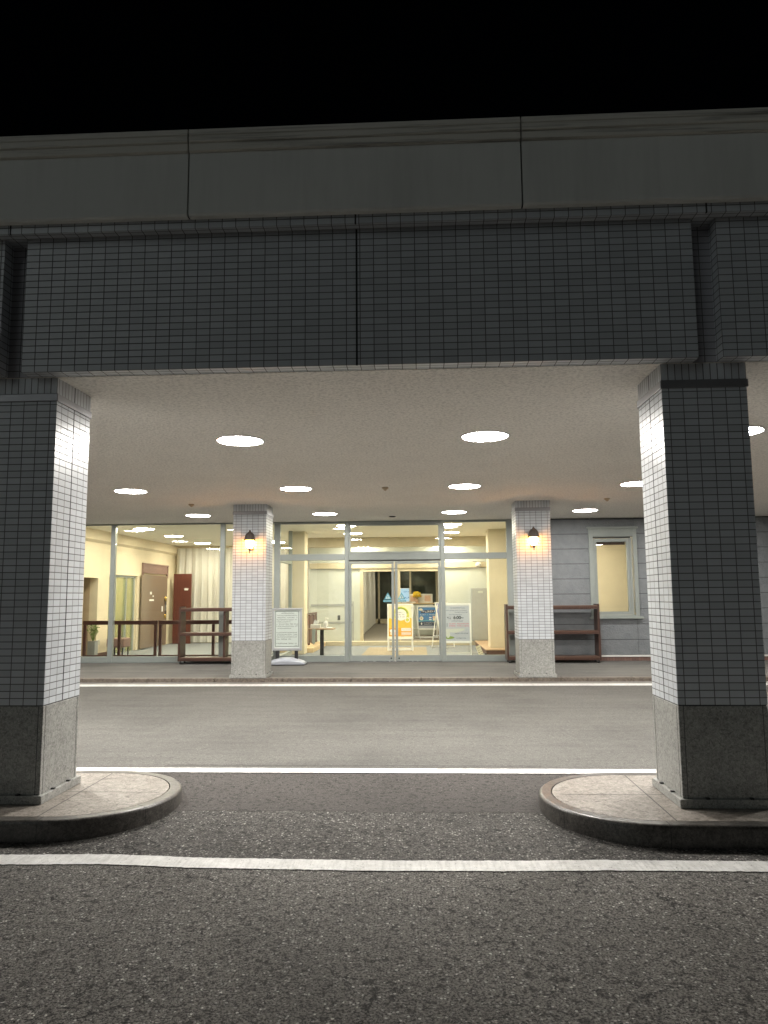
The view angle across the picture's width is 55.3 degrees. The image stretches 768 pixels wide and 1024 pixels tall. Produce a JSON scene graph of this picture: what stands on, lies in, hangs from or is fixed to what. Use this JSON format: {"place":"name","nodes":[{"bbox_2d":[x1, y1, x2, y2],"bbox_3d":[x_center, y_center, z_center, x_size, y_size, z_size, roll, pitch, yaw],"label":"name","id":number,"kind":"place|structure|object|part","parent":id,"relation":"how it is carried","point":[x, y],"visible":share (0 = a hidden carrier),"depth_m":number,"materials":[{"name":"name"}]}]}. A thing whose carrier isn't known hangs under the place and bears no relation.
{"place":"outdoors","nodes":[
{"label":"outdoors","id":0,"kind":"place"},
{"bbox_2d":[157,642,230,646],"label":"floor","id":1,"kind":"structure","parent":0,"point":[198,644],"depth_m":22.12,"materials":[{"name":"beige tile"}]},
{"bbox_2d":[172,574,191,643],"bbox_3d":[-6.223,2.975,22.580,0.550,2.130,0.053,-1,-7,3],"label":"red brown door","id":2,"kind":"structure","parent":1,"relation":"on","point":[182,590],"depth_m":22.59,"materials":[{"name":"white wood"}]},
{"bbox_2d":[176,545,287,642],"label":"lobby rear wall","id":3,"kind":"structure","parent":1,"relation":"on","point":[209,547],"depth_m":23.39,"materials":[{"name":"beige paint"}]},
{"bbox_2d":[86,519,505,545],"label":"ceiling","id":4,"kind":"structure","parent":0,"point":[191,534],"depth_m":18.34,"materials":[{"name":"white paint"}]},
{"bbox_2d":[133,528,154,529],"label":"room light","id":5,"kind":"object","parent":4,"relation":"attached to","point":[143,528],"visible":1,"depth_m":17.32,"materials":[{"name":"white plastic"}]},
{"bbox_2d":[164,535,182,536],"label":"room light","id":6,"kind":"object","parent":4,"relation":"attached to","point":[173,536],"visible":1,"depth_m":19.44,"materials":[{"name":"white plastic"}]},
{"bbox_2d":[177,547,309,641],"bbox_3d":[-4.353,2.576,22.869,4.352,2.930,0.148,-1,-7,3],"label":"curtain","id":7,"kind":"object","parent":4,"relation":"hanging from","point":[201,566],"visible":0.29,"depth_m":22.94,"materials":[{"name":"white fabric"}]},
{"bbox_2d":[308,536,485,547],"bbox_3d":[0.524,0.837,20.410,5.290,0.269,0.200,-1,-7,3],"label":"ceiling bulkhead","id":8,"kind":"object","parent":4,"relation":"attached to","point":[366,542],"visible":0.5,"depth_m":20.32,"materials":[{"name":"white paint"}]},
{"bbox_2d":[444,523,461,525],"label":"room light","id":9,"kind":"object","parent":4,"relation":"attached to","point":[450,524],"visible":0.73,"depth_m":16.76,"materials":[{"name":"white plastic"}]},
{"bbox_2d":[280,642,325,652],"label":"raised platform","id":10,"kind":"structure","parent":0,"point":[311,648],"depth_m":19.12,"materials":[{"name":"beige wood"}]},
{"bbox_2d":[307,612,316,644],"bbox_3d":[-2.008,3.195,20.088,0.070,0.850,1.990,-1,-7,3],"label":"wooden screen","id":11,"kind":"object","parent":10,"relation":"on","point":[311,617],"visible":0.56,"depth_m":19.89,"materials":[{"name":"brown wood"}]},
{"bbox_2d":[0,773,767,1023],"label":"ground","id":12,"kind":"structure","parent":0,"point":[105,944],"depth_m":3.31,"materials":[{"name":"grey asphalt"}]},
{"bbox_2d":[0,771,181,842],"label":"traffic island","id":13,"kind":"structure","parent":12,"relation":"on","point":[92,804],"depth_m":5.05,"materials":[{"name":"concrete"}]},
{"bbox_2d":[0,378,91,804],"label":"tiled column","id":14,"kind":"structure","parent":13,"relation":"on","point":[44,436],"depth_m":5.41,"materials":[{"name":"tile"}]},
{"bbox_2d":[0,107,767,524],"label":"entrance canopy","id":15,"kind":"object","parent":14,"relation":"on","point":[346,321],"visible":0.94,"depth_m":5.35,"materials":[{"name":"tile"}]},
{"bbox_2d":[113,489,147,493],"bbox_3d":[-3.930,-0.320,11.369,0.514,0.012,0.514,-1,-7,3],"label":"canopy light","id":16,"kind":"object","parent":15,"relation":"attached to","point":[132,491],"visible":1,"depth_m":11.34,"materials":[{"name":"white plastic"}]},
{"bbox_2d":[185,514,210,516],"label":"canopy light","id":17,"kind":"object","parent":15,"relation":"attached to","point":[197,515],"visible":1,"depth_m":14.74,"materials":[{"name":"white plastic"}]},
{"bbox_2d":[215,435,264,445],"bbox_3d":[-1.524,-0.753,7.763,0.514,0.012,0.514,-1,-7,3],"label":"canopy light","id":18,"kind":"object","parent":15,"relation":"attached to","point":[238,440],"visible":1,"depth_m":7.72,"materials":[{"name":"white plastic"}]},
{"bbox_2d":[279,486,312,491],"bbox_3d":[-1.353,-0.354,11.246,0.514,0.012,0.514,-1,-7,3],"label":"canopy light","id":19,"kind":"object","parent":15,"relation":"attached to","point":[295,488],"visible":1,"depth_m":11.18,"materials":[{"name":"white plastic"}]},
{"bbox_2d":[312,512,337,515],"bbox_3d":[-1.185,0.040,14.690,0.514,0.012,0.514,-1,-7,3],"label":"canopy light","id":20,"kind":"object","parent":15,"relation":"attached to","point":[324,513],"visible":1,"depth_m":14.60,"materials":[{"name":"white plastic"}]},
{"bbox_2d":[441,510,466,513],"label":"canopy light","id":21,"kind":"object","parent":15,"relation":"attached to","point":[453,512],"visible":1,"depth_m":14.55,"materials":[{"name":"white plastic"}]},
{"bbox_2d":[448,483,481,488],"bbox_3d":[1.224,-0.388,11.124,0.514,0.012,0.514,-1,-7,3],"label":"canopy light","id":22,"kind":"object","parent":15,"relation":"attached to","point":[464,486],"visible":1,"depth_m":11.09,"materials":[{"name":"white plastic"}]},
{"bbox_2d":[460,430,509,441],"bbox_3d":[1.053,-0.787,7.641,0.514,0.012,0.514,-1,-7,3],"label":"canopy light","id":23,"kind":"object","parent":15,"relation":"attached to","point":[484,436],"visible":1,"depth_m":7.61,"materials":[{"name":"white plastic"}]},
{"bbox_2d":[572,509,598,511],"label":"canopy light","id":24,"kind":"object","parent":15,"relation":"attached to","point":[584,510],"visible":1,"depth_m":14.39,"materials":[{"name":"white plastic"}]},
{"bbox_2d":[619,481,641,486],"bbox_3d":[3.800,-0.422,11.002,0.514,0.012,0.514,-1,-7,3],"label":"canopy light","id":25,"kind":"object","parent":15,"relation":"attached to","point":[633,484],"visible":0.58,"depth_m":11.03,"materials":[{"name":"white plastic"}]},
{"bbox_2d":[749,426,765,434],"bbox_3d":[3.630,-0.821,7.519,0.514,0.012,0.514,-1,-7,3],"label":"canopy light","id":26,"kind":"object","parent":15,"relation":"attached to","point":[753,430],"visible":0.3,"depth_m":7.40,"materials":[{"name":"white plastic"}]},
{"bbox_2d":[157,773,578,812],"bbox_3d":[0.302,2.193,5.752,60.000,0.027,1.057,-1,-7,3],"label":"asphalt apron","id":27,"kind":"object","parent":12,"relation":"on","point":[433,793],"visible":0.48,"depth_m":5.74,"materials":[{"name":"grey asphalt"}]},
{"bbox_2d":[0,854,767,871],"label":"road marking","id":28,"kind":"object","parent":12,"relation":"on","point":[456,865],"visible":1,"depth_m":4.31,"materials":[{"name":"paint"}]},
{"bbox_2d":[0,811,767,860],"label":"asphalt strip","id":29,"kind":"object","parent":12,"relation":"on","point":[393,836],"visible":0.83,"depth_m":4.72,"materials":[{"name":"grey asphalt"}]},
{"bbox_2d":[80,676,767,682],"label":"kerb","id":30,"kind":"structure","parent":12,"relation":"on","point":[384,679],"depth_m":12.66,"materials":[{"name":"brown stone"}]},
{"bbox_2d":[80,681,767,683],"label":"gutter","id":31,"kind":"object","parent":12,"relation":"on","point":[374,682],"visible":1,"depth_m":12.50,"materials":[{"name":"concrete"}]},
{"bbox_2d":[539,773,767,848],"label":"traffic island","id":32,"kind":"structure","parent":12,"relation":"on","point":[637,809],"depth_m":4.79,"materials":[{"name":"concrete"}]},
{"bbox_2d":[637,362,767,808],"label":"tiled column","id":33,"kind":"structure","parent":32,"relation":"on","point":[710,707],"depth_m":5.13,"materials":[{"name":"tile"}]},
{"bbox_2d":[0,0,767,136],"label":"sky","id":34,"kind":"structure","parent":0,"point":[67,66],"materials":[{"name":"black"}]},
{"bbox_2d":[364,624,438,640],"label":"corridor floor","id":35,"kind":"structure","parent":0,"point":[376,632],"depth_m":24.14,"materials":[{"name":"beige tile"}]},
{"bbox_2d":[363,572,375,633],"bbox_3d":[-0.625,3.286,28.953,0.178,2.570,10.523,-1,-7,2],"label":"curtain","id":36,"kind":"object","parent":35,"relation":"on","point":[369,599],"visible":0.53,"depth_m":28.46,"materials":[{"name":"white fabric"}]},
{"bbox_2d":[375,571,437,623],"bbox_3d":[1.806,3.852,34.881,6.490,2.860,0.090,-1,-7,3],"label":"night window","id":37,"kind":"structure","parent":35,"relation":"on","point":[380,621],"depth_m":34.88,"materials":[{"name":"glass"}]},
{"bbox_2d":[413,605,420,638],"bbox_3d":[0.854,3.380,22.526,0.376,1.008,0.550,2,-7,-17],"label":"poster stand","id":38,"kind":"object","parent":35,"relation":"on","point":[417,623],"visible":0.3,"depth_m":22.32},
{"bbox_2d":[401,603,433,634],"bbox_3d":[1.103,3.609,24.781,1.200,1.060,0.540,-1,-7,3],"label":"reception table","id":39,"kind":"object","parent":35,"relation":"on","point":[425,632],"visible":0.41,"depth_m":24.54,"materials":[{"name":"beige wood"}]},
{"bbox_2d":[400,588,409,602],"bbox_3d":[0.692,2.824,24.760,0.340,0.500,0.100,-1,-7,3],"label":"lit display","id":40,"kind":"object","parent":39,"relation":"on","point":[405,592],"visible":0.69,"depth_m":24.75,"materials":[{"name":"blue plastic"}]},
{"bbox_2d":[413,591,420,602],"bbox_3d":[1.111,2.865,24.663,0.305,0.391,0.301,-1,-7,3],"label":"flower vase","id":41,"kind":"object","parent":39,"relation":"on","point":[418,595],"visible":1,"depth_m":24.60,"materials":[{"name":"yellow"}]},
{"bbox_2d":[407,594,432,602],"bbox_3d":[1.209,2.922,24.772,0.870,0.300,0.022,-1,-7,3],"label":"picture board","id":42,"kind":"object","parent":39,"relation":"on","point":[425,598],"visible":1,"depth_m":24.76,"materials":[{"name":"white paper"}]},
{"bbox_2d":[417,605,437,637],"bbox_3d":[1.342,3.402,22.709,0.625,0.998,0.376,-1,-7,1],"label":"poster stand","id":43,"kind":"object","parent":35,"relation":"on","point":[426,617],"visible":0.86,"depth_m":22.64,"materials":[{"name":"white paper"}]},
{"bbox_2d":[471,588,487,640],"bbox_3d":[2.793,2.939,21.021,0.570,1.500,0.289,-1,-7,3],"label":"grey locker","id":44,"kind":"object","parent":35,"relation":"on","point":[479,618],"visible":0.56,"depth_m":20.89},
{"bbox_3d":[2.787,2.923,20.889,0.540,1.440,0.014,-1,-7,3],"label":"door","id":45,"kind":"part","parent":44,"relation":"part of","materials":[{"name":"grey metal"}]},
{"bbox_2d":[375,571,437,618],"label":"dark yard wall","id":46,"kind":"structure","parent":0,"point":[423,582],"depth_m":36.23,"materials":[{"name":"black"}]},
{"bbox_2d":[76,685,767,773],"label":"road","id":47,"kind":"structure","parent":0,"point":[546,727],"depth_m":8.41,"materials":[{"name":"grey asphalt"}]},
{"bbox_2d":[171,764,540,766],"bbox_3d":[-0.285,2.266,6.546,3.350,0.001,0.050,-1,-7,3],"label":"asphalt seam","id":48,"kind":"object","parent":47,"relation":"on","point":[335,765],"visible":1,"depth_m":6.55,"materials":[{"name":"grey asphalt"}]},
{"bbox_2d":[76,767,655,773],"bbox_3d":[0.330,2.239,6.340,24.000,0.004,0.158,-1,-7,3],"label":"road marking","id":49,"kind":"object","parent":47,"relation":"on","point":[397,770],"visible":0.73,"depth_m":6.36,"materials":[{"name":"paint"}]},
{"bbox_2d":[80,683,767,686],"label":"road marking","id":50,"kind":"object","parent":47,"relation":"on","point":[554,684],"visible":0.81,"depth_m":12.20,"materials":[{"name":"paint"}]},
{"bbox_2d":[80,661,767,677],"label":"pavement","id":51,"kind":"structure","parent":0,"point":[387,669],"depth_m":14.13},
{"bbox_2d":[177,606,231,663],"bbox_3d":[-3.422,2.642,15.771,1.920,1.214,0.400,-1,-7,3],"label":"rolling rack","id":52,"kind":"object","parent":51,"relation":"on","point":[183,633],"visible":0.55,"depth_m":15.65,"materials":[{"name":"brown wood"}]},
{"bbox_2d":[229,504,272,677],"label":"tiled column","id":53,"kind":"structure","parent":51,"relation":"on","point":[251,643],"depth_m":12.97,"materials":[{"name":"tile"}]},
{"bbox_2d":[244,530,255,553],"bbox_3d":[-2.368,0.524,12.933,0.210,0.420,0.228,-1,-7,3],"label":"wall lantern","id":54,"kind":"object","parent":53,"relation":"attached to","point":[249,539],"depth_m":12.87,"materials":[{"name":"white glass"}]},
{"bbox_2d":[271,608,306,665],"bbox_3d":[-2.031,2.604,15.345,0.800,1.172,0.400,-1,-7,3],"label":"notice stand","id":55,"kind":"object","parent":51,"relation":"on","point":[286,629],"visible":0.94,"depth_m":15.34,"materials":[{"name":"silver metal"}]},
{"bbox_2d":[511,500,556,677],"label":"tiled column","id":56,"kind":"structure","parent":51,"relation":"on","point":[533,616],"depth_m":12.72,"materials":[{"name":"tile"}]},
{"bbox_2d":[528,526,539,547],"bbox_3d":[2.593,0.459,12.697,0.210,0.420,0.228,-1,-7,3],"label":"wall lantern","id":57,"kind":"object","parent":56,"relation":"attached to","point":[533,534],"depth_m":12.63,"materials":[{"name":"white glass"}]},
{"bbox_2d":[504,604,601,662],"bbox_3d":[3.537,2.550,15.441,1.935,1.214,0.400,-1,-7,3],"label":"rolling rack","id":58,"kind":"object","parent":51,"relation":"on","point":[597,637],"visible":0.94,"depth_m":15.28,"materials":[{"name":"brown wood"}]},
{"bbox_2d":[113,645,767,662],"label":"floor","id":59,"kind":"structure","parent":0,"point":[206,650],"depth_m":19.24,"materials":[{"name":"grey tile"}]},
{"bbox_2d":[87,625,99,654],"bbox_3d":[-6.793,2.995,17.052,0.281,0.858,0.365,-7,-9,43],"label":"potted plant","id":60,"kind":"object","parent":59,"relation":"on","point":[92,647],"visible":0.9,"depth_m":17.00,"materials":[{"name":"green plant"}]},
{"bbox_2d":[106,637,130,654],"bbox_3d":[-6.495,3.303,17.922,0.440,0.440,0.440,-1,-7,3],"label":"lobby stool","id":61,"kind":"object","parent":59,"relation":"on","point":[125,641],"visible":0.57,"depth_m":17.75,"materials":[{"name":"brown wood"}]},
{"bbox_2d":[82,620,157,656],"bbox_3d":[-5.969,2.912,16.561,1.710,0.900,0.070,-1,-7,3],"label":"wooden railing","id":62,"kind":"object","parent":59,"relation":"on","point":[144,622],"visible":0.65,"depth_m":16.55,"materials":[{"name":"brown wood"}]},
{"bbox_2d":[81,527,179,656],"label":"lobby side wall","id":63,"kind":"structure","parent":59,"relation":"on","point":[136,558],"depth_m":19.23,"materials":[{"name":"beige paint"}]},
{"bbox_2d":[139,574,167,648],"bbox_3d":[-6.624,2.856,21.209,0.087,2.040,2.050,-1,-7,3],"label":"door","id":64,"kind":"structure","parent":63,"relation":"attached to","point":[153,597],"depth_m":21.03,"materials":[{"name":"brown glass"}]},
{"bbox_2d":[81,522,273,662],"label":"glass lobby wall","id":65,"kind":"structure","parent":59,"relation":"on","point":[109,658],"depth_m":16.21,"materials":[{"name":"metal"}]},
{"bbox_2d":[158,620,231,655],"bbox_3d":[-3.861,2.884,16.461,2.450,0.900,0.070,-1,-7,3],"label":"wooden railing","id":66,"kind":"object","parent":59,"relation":"on","point":[212,622],"visible":0.35,"depth_m":16.48,"materials":[{"name":"brown wood"}]},
{"bbox_2d":[280,531,292,654],"bbox_3d":[-2.345,1.881,17.166,0.080,3.030,1.780,-1,-7,3],"label":"framed partition","id":67,"kind":"object","parent":59,"relation":"on","point":[290,578],"visible":0.3,"depth_m":17.99,"materials":[{"name":"metal"}]},
{"bbox_2d":[288,531,307,653],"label":"vestibule pillar","id":68,"kind":"structure","parent":59,"relation":"on","point":[299,575],"depth_m":18.25,"materials":[{"name":"paint"}]},
{"bbox_2d":[308,628,334,654],"bbox_3d":[-1.424,3.015,16.830,0.570,0.685,0.420,-1,-7,3],"label":"pedestal table","id":69,"kind":"object","parent":59,"relation":"on","point":[321,641],"visible":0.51,"depth_m":16.78,"materials":[{"name":"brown wood"}]},
{"bbox_2d":[312,629,315,644],"bbox_3d":[-1.596,2.836,16.642,0.080,0.360,0.004,-1,-7,3],"label":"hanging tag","id":70,"kind":"object","parent":69,"relation":"hanging from","point":[313,635],"visible":1,"depth_m":16.64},
{"bbox_2d":[310,619,320,627],"bbox_3d":[-1.570,2.571,16.838,0.230,0.200,0.120,-1,-7,3],"label":"tissue box","id":71,"kind":"object","parent":69,"relation":"on","point":[315,624],"visible":0.96,"depth_m":16.80,"materials":[{"name":"white cardboard"}]},
{"bbox_2d":[273,519,515,661],"bbox_3d":[0.193,1.719,16.043,5.240,3.056,0.100,-1,-7,3],"label":"glass entrance front","id":72,"kind":"object","parent":59,"relation":"on","point":[349,557],"visible":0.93,"depth_m":16.02,"materials":[{"name":"metal"}]},
{"bbox_2d":[349,561,394,660],"bbox_3d":[-0.269,2.163,16.013,0.988,2.155,0.053,-1,-7,3],"label":"sliding door","id":73,"kind":"structure","parent":72,"relation":"in","point":[351,657],"depth_m":15.97,"materials":[{"name":"metal"}]},
{"bbox_2d":[395,561,441,660],"bbox_3d":[0.747,2.149,15.965,0.998,2.155,0.053,-1,-7,3],"label":"sliding door","id":74,"kind":"structure","parent":72,"relation":"in","point":[398,657],"depth_m":15.94,"materials":[{"name":"metal"}]},
{"bbox_2d":[362,647,426,656],"bbox_3d":[0.299,3.548,18.599,1.580,0.007,3.300,-1,-7,3],"label":"door mat","id":75,"kind":"object","parent":59,"relation":"on","point":[385,651],"depth_m":18.62,"materials":[{"name":"beige fabric"}]},
{"bbox_2d":[387,604,412,650],"bbox_3d":[0.420,2.989,19.012,0.665,1.200,0.376,-1,-7,1],"label":"poster stand","id":76,"kind":"object","parent":75,"relation":"on","point":[405,621],"visible":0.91,"depth_m":18.97,"materials":[{"name":"yellow paper"}]},
{"bbox_2d":[309,546,486,645],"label":"vestibule rear wall","id":77,"kind":"structure","parent":59,"relation":"on","point":[463,577],"depth_m":21.52,"materials":[{"name":"beige paint"}]},
{"bbox_2d":[431,602,454,647],"bbox_3d":[1.599,3.076,19.957,0.376,1.234,0.600,-6,-9,40],"label":"poster stand","id":78,"kind":"object","parent":59,"relation":"on","point":[437,608],"visible":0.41,"depth_m":19.80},
{"bbox_2d":[441,603,471,654],"bbox_3d":[1.732,2.806,17.568,0.720,1.224,0.376,-1,-7,6],"label":"poster stand","id":79,"kind":"object","parent":59,"relation":"on","point":[458,622],"visible":0.96,"depth_m":17.53,"materials":[{"name":"white paper"}]},
{"bbox_2d":[476,645,482,654],"bbox_3d":[2.230,3.238,17.059,0.214,0.285,0.014,-5,-8,37],"label":"leaning card","id":80,"kind":"object","parent":59,"relation":"on","point":[479,649],"visible":0.82,"depth_m":17.06,"materials":[{"name":"beige paper"}]},
{"bbox_2d":[475,640,504,654],"bbox_3d":[2.812,3.506,18.995,0.665,0.138,3.520,-1,-7,3],"label":"shoe step","id":81,"kind":"object","parent":59,"relation":"on","point":[485,647],"visible":0.5,"depth_m":17.57,"materials":[{"name":"brown wood"}]},
{"bbox_2d":[486,529,507,647],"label":"vestibule pillar","id":82,"kind":"structure","parent":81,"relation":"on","point":[497,599],"depth_m":17.93,"materials":[{"name":"paint"}]},
{"bbox_2d":[594,537,630,611],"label":"cream room wall","id":83,"kind":"structure","parent":59,"relation":"on","point":[612,578],"depth_m":19.18,"materials":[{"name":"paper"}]},
{"bbox_2d":[550,516,767,660],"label":"siding wall","id":84,"kind":"structure","parent":59,"relation":"on","point":[625,635],"depth_m":15.76,"materials":[{"name":"grey"}]},
{"bbox_2d":[586,526,643,618],"bbox_3d":[4.966,1.308,15.831,1.135,1.980,0.200,-1,-7,3],"label":"window","id":85,"kind":"structure","parent":84,"relation":"in","point":[621,535],"depth_m":15.81,"materials":[{"name":"metal"}]},
{"bbox_3d":[-1.319,2.661,16.835,0.240,0.016,0.160,-1,-7,3],"label":"tray","id":86,"kind":"object","parent":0,"visible":0},
{"bbox_2d":[323,618,327,627],"bbox_3d":[-1.339,2.542,16.850,0.109,0.224,0.109,3,-7,-24],"label":"pump bottle","id":87,"kind":"object","parent":86,"relation":"on","point":[325,624],"visible":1,"depth_m":16.81,"materials":[{"name":"white plastic"}]}
]}

